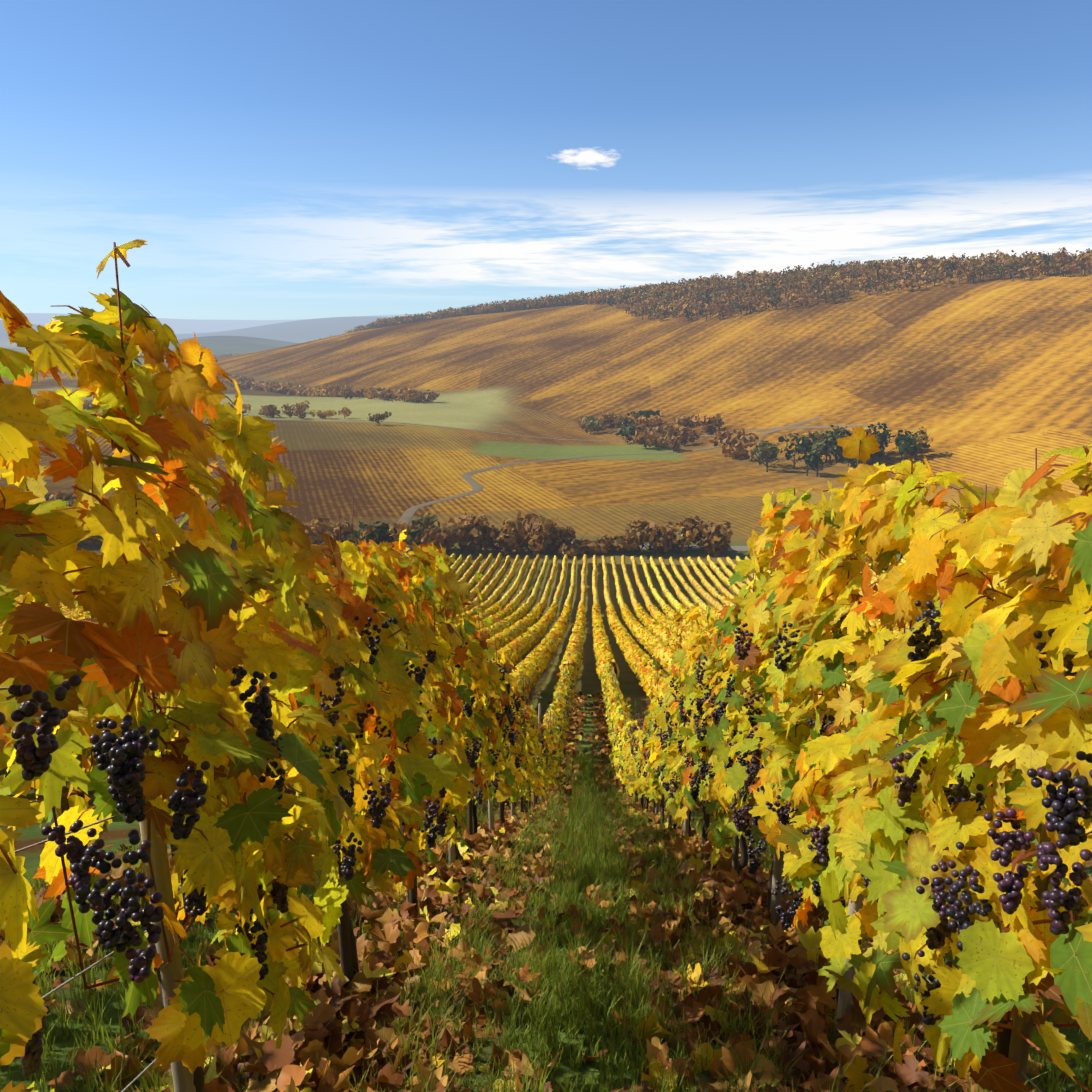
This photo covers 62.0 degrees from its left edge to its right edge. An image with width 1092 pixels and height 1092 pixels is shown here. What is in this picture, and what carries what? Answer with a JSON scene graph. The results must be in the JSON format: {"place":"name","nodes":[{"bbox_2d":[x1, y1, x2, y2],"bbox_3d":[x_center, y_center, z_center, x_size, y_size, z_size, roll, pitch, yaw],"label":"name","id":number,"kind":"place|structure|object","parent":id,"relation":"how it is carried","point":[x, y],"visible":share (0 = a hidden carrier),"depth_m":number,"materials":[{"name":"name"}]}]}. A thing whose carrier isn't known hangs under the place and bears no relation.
{"place":"outdoors","nodes":[
{"label":"outdoors","id":0,"kind":"place"},
{"bbox_2d":[44,490,76,507],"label":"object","id":1,"kind":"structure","parent":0,"point":[67,498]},
{"bbox_2d":[0,268,1091,1091],"bbox_3d":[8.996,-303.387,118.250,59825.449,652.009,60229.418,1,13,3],"label":"ground terrain","id":2,"kind":"structure","parent":0,"point":[986,382],"depth_m":405.67,"materials":[{"name":"soil"}]},
{"bbox_2d":[83,399,391,424],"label":"trees","id":3,"kind":"object","parent":2,"relation":"on","point":[271,410],"materials":[{"name":"plant"}]},
{"bbox_2d":[213,318,392,358],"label":"trees","id":4,"kind":"object","parent":2,"relation":"on","point":[230,354],"materials":[{"name":"plant"}]},
{"bbox_2d":[77,510,732,557],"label":"field hedge","id":5,"kind":"object","parent":2,"relation":"on","point":[531,531],"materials":[{"name":"plant"}]},
{"bbox_2d":[76,368,853,460],"bbox_3d":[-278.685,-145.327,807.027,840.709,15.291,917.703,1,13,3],"label":"trees","id":6,"kind":"object","parent":2,"relation":"on","point":[740,443],"materials":[{"name":"plant"}]},
{"bbox_2d":[0,595,962,760],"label":"vineyard rows","id":7,"kind":"object","parent":2,"relation":"on","point":[618,629],"visible":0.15,"depth_m":76.21,"materials":[{"name":"yellow plant"}]},
{"bbox_2d":[0,553,1004,797],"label":"vineyard rows","id":8,"kind":"object","parent":2,"relation":"on","point":[668,595],"visible":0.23,"depth_m":152.44,"materials":[{"name":"yellow plant"}]},
{"bbox_2d":[77,780,1012,1091],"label":"vine trunks","id":9,"kind":"object","parent":2,"relation":"on","point":[1003,1040],"depth_m":4.98,"materials":[{"name":"brown wood"}]},
{"bbox_2d":[0,630,397,846],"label":"vine leaves","id":10,"kind":"object","parent":9,"relation":"attached to","point":[6,751],"depth_m":4.98,"materials":[{"name":"yellow plant"}]},
{"bbox_2d":[0,288,511,1091],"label":"vine leaves","id":11,"kind":"object","parent":9,"relation":"attached to","point":[280,596],"visible":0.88,"depth_m":1.89,"materials":[{"name":"yellow plant"}]},
{"bbox_2d":[478,647,556,803],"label":"vine leaves","id":12,"kind":"object","parent":9,"relation":"attached to","point":[514,777],"visible":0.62,"depth_m":10.23,"materials":[{"name":"yellow plant"}]},
{"bbox_2d":[0,600,1091,1075],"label":"grape clusters","id":13,"kind":"object","parent":9,"relation":"attached to","point":[126,776],"visible":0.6,"depth_m":1.63,"materials":[{"name":"purple food"}]},
{"bbox_2d":[670,439,1091,1091],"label":"vine leaves","id":14,"kind":"object","parent":9,"relation":"attached to","point":[990,721],"visible":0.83,"depth_m":2.26,"materials":[{"name":"yellow plant"}]},
{"bbox_2d":[0,828,1091,1091],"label":"leaf litter","id":15,"kind":"object","parent":2,"relation":"on","point":[306,1072],"visible":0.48,"depth_m":3.78,"materials":[{"name":"brown plant"}]},
{"bbox_2d":[0,740,1091,1091],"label":"aisle grass","id":16,"kind":"structure","parent":2,"relation":"on","point":[592,854],"depth_m":4.08,"materials":[{"name":"green plant"}]},
{"bbox_2d":[54,624,1059,1091],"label":"trellis posts","id":17,"kind":"object","parent":2,"relation":"on","point":[182,1074],"visible":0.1,"depth_m":2.31,"materials":[{"name":"brown wood"}]},
{"bbox_2d":[0,537,1041,1091],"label":"trellis wires","id":18,"kind":"object","parent":17,"relation":"attached to","point":[184,907],"visible":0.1,"depth_m":1.85,"materials":[{"name":"metal"}]},
{"bbox_2d":[540,663,575,788],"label":"vine leaves","id":19,"kind":"object","parent":18,"relation":"attached to","point":[562,690],"visible":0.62,"depth_m":28.20,"materials":[{"name":"yellow plant"}]},
{"bbox_2d":[507,670,670,787],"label":"leaves","id":20,"kind":"object","parent":17,"relation":"attached to","point":[634,726],"visible":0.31,"depth_m":13.19,"materials":[{"name":"yellow plant"}]},
{"bbox_2d":[620,606,721,815],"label":"vine leaves","id":21,"kind":"object","parent":17,"relation":"attached to","point":[670,758],"visible":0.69,"depth_m":9.11,"materials":[{"name":"yellow plant"}]},
{"bbox_2d":[28,242,1091,1091],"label":"vine canes","id":22,"kind":"object","parent":2,"relation":"on","point":[186,920],"visible":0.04,"depth_m":2.07,"materials":[{"name":"brown wood"}]},
{"bbox_2d":[96,239,879,719],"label":"vine shoots","id":23,"kind":"object","parent":22,"relation":"attached to","point":[862,441],"visible":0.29,"depth_m":3.21,"materials":[{"name":"plant"}]},
{"bbox_2d":[347,787,808,848],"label":"leaf litter","id":24,"kind":"object","parent":2,"relation":"on","point":[509,823],"visible":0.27,"depth_m":12.29,"materials":[{"name":"brown plant"}]},
{"bbox_2d":[518,690,660,794],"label":"leaf litter","id":25,"kind":"object","parent":2,"relation":"on","point":[598,722],"visible":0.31,"depth_m":31.61,"materials":[{"name":"brown plant"}]},
{"bbox_2d":[601,659,632,788],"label":"vine leaves","id":26,"kind":"object","parent":2,"relation":"on","point":[617,706],"visible":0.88,"depth_m":27.68,"materials":[{"name":"yellow plant"}]},
{"bbox_2d":[752,422,932,476],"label":"trees","id":27,"kind":"object","parent":2,"relation":"on","point":[908,443],"materials":[{"name":"green plant"}]},
{"bbox_2d":[741,668,1091,835],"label":"vine leaves","id":28,"kind":"object","parent":2,"relation":"on","point":[1087,822],"depth_m":5.93,"materials":[{"name":"plant"}]},
{"bbox_2d":[0,0,1091,319],"label":"sky","id":29,"kind":"structure","parent":0,"point":[271,159],"materials":[{"name":"blue"}]},
{"bbox_2d":[242,415,888,440],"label":"hedgerow","id":30,"kind":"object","parent":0,"point":[839,426],"depth_m":404.25,"materials":[{"name":"plant"}]},
{"bbox_2d":[397,416,821,524],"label":"farm track","id":31,"kind":"structure","parent":0,"point":[407,514],"depth_m":316.80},
{"bbox_2d":[346,247,1091,332],"bbox_3d":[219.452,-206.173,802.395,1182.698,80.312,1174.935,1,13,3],"label":"forest ridge","id":32,"kind":"structure","parent":0,"point":[693,286],"materials":[{"name":"brown plant"}]},
{"bbox_2d":[571,542,900,551],"bbox_3d":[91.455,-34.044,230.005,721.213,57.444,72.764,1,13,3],"label":"country road","id":33,"kind":"structure","parent":0,"point":[739,548],"depth_m":206.37,"materials":[{"name":"grey asphalt"}]}
]}

